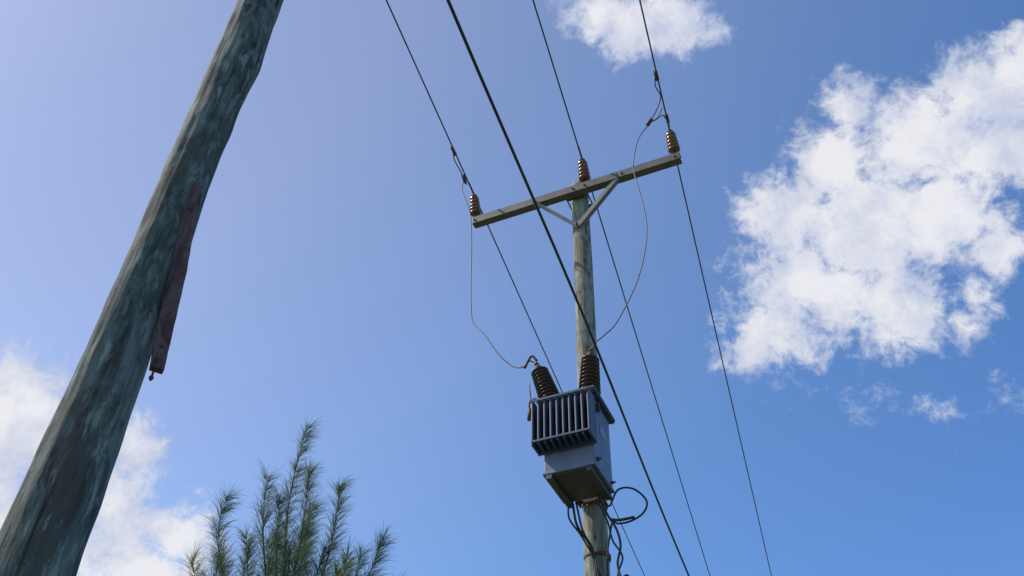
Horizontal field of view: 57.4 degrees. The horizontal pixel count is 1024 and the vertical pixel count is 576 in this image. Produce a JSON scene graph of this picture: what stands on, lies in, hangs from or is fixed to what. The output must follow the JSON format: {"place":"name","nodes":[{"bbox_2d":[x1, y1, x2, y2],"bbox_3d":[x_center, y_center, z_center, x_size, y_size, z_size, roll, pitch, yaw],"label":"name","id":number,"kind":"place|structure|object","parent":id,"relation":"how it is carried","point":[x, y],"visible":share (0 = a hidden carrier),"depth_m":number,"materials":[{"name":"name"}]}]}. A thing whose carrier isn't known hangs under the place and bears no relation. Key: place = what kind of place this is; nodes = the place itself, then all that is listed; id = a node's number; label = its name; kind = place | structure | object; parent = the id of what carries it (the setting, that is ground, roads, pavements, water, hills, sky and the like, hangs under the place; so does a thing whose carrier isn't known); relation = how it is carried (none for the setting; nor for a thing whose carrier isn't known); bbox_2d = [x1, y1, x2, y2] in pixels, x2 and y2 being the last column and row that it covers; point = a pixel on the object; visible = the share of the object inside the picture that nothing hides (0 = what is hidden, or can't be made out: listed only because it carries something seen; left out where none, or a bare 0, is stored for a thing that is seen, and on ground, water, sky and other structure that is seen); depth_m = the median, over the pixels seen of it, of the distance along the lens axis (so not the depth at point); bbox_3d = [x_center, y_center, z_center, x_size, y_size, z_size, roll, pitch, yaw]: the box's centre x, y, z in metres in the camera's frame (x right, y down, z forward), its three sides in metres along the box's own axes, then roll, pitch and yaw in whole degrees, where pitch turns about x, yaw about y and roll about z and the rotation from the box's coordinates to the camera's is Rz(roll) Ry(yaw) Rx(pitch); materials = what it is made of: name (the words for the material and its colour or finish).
{"place":"outdoors","nodes":[
{"label":"outdoors","id":0,"kind":"place"},
{"bbox_2d":[0,0,1023,575],"label":"sky","id":1,"kind":"structure","parent":0,"point":[852,171],"materials":[{"name":"blue"}]},
{"bbox_2d":[446,0,689,575],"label":"voltage cable","id":2,"kind":"object","parent":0,"point":[531,195],"visible":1,"depth_m":6.72,"materials":[{"name":"black rubber"}]},
{"label":"ground","id":3,"kind":"structure","parent":0,"visible":0},
{"bbox_2d":[0,0,283,575],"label":"wooden pole","id":4,"kind":"object","parent":3,"relation":"on","point":[49,522],"visible":0.94,"depth_m":3.09,"materials":[{"name":"wood"}]},
{"bbox_2d":[149,181,199,380],"bbox_3d":[-1.216,-0.043,3.399,0.129,0.935,0.077,22,-47,-20],"label":"wooden plank","id":5,"kind":"object","parent":4,"relation":"attached to","point":[171,298],"visible":0.98,"depth_m":3.34,"materials":[{"name":"wood"}]},
{"bbox_2d":[175,412,406,575],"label":"casuarina tree","id":6,"kind":"object","parent":3,"relation":"on","point":[301,551],"visible":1,"depth_m":15.89,"materials":[{"name":"green plant"}]},
{"bbox_2d":[470,129,681,575],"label":"utility pole","id":7,"kind":"object","parent":3,"relation":"on","point":[583,210],"visible":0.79,"depth_m":10.28,"materials":[{"name":"grey wood"}]},
{"bbox_2d":[386,0,644,575],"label":"power line","id":8,"kind":"object","parent":7,"relation":"attached to","point":[487,225],"visible":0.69,"depth_m":11.23,"materials":[{"name":"metal"}]},
{"bbox_2d":[527,348,615,508],"bbox_3d":[0.522,1.180,8.013,0.637,1.316,0.845,-16,-46,17],"label":"pole mounted transformer","id":9,"kind":"object","parent":7,"relation":"attached to","point":[570,439],"visible":0.98,"depth_m":7.61,"materials":[{"name":"grey paint"}]},
{"bbox_2d":[450,146,537,368],"bbox_3d":[-0.219,-0.370,9.672,1.044,3.326,0.565,-16,-46,17],"label":"jumper wire","id":10,"kind":"object","parent":9,"relation":"attached to","point":[465,182],"visible":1,"depth_m":9.74,"materials":[{"name":"metal"}]},
{"bbox_2d":[567,501,600,575],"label":"transformer lead cable","id":11,"kind":"object","parent":9,"relation":"attached to","point":[583,536],"visible":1,"depth_m":7.60,"materials":[{"name":"black rubber"}]},
{"bbox_2d":[595,496,628,575],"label":"transformer lead cable","id":12,"kind":"object","parent":9,"relation":"attached to","point":[619,548],"visible":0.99,"depth_m":7.49,"materials":[{"name":"black rubber"}]},
{"bbox_2d":[602,487,647,575],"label":"transformer lead cable","id":13,"kind":"object","parent":9,"relation":"attached to","point":[633,518],"visible":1,"depth_m":7.50,"materials":[{"name":"black rubber"}]},
{"bbox_2d":[591,71,669,347],"bbox_3d":[1.220,-0.890,9.135,1.021,3.276,0.742,0,-44,2],"label":"jumper wire","id":14,"kind":"object","parent":9,"relation":"attached to","point":[651,120],"visible":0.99,"depth_m":9.97,"materials":[{"name":"metal"}]},
{"bbox_2d":[532,0,709,575],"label":"power line","id":15,"kind":"object","parent":7,"relation":"attached to","point":[578,147],"visible":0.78,"depth_m":12.06,"materials":[{"name":"metal"}]},
{"bbox_2d":[639,0,771,575],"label":"power line","id":16,"kind":"object","parent":7,"relation":"attached to","point":[702,274],"visible":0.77,"depth_m":12.19,"materials":[{"name":"metal"}]}
]}

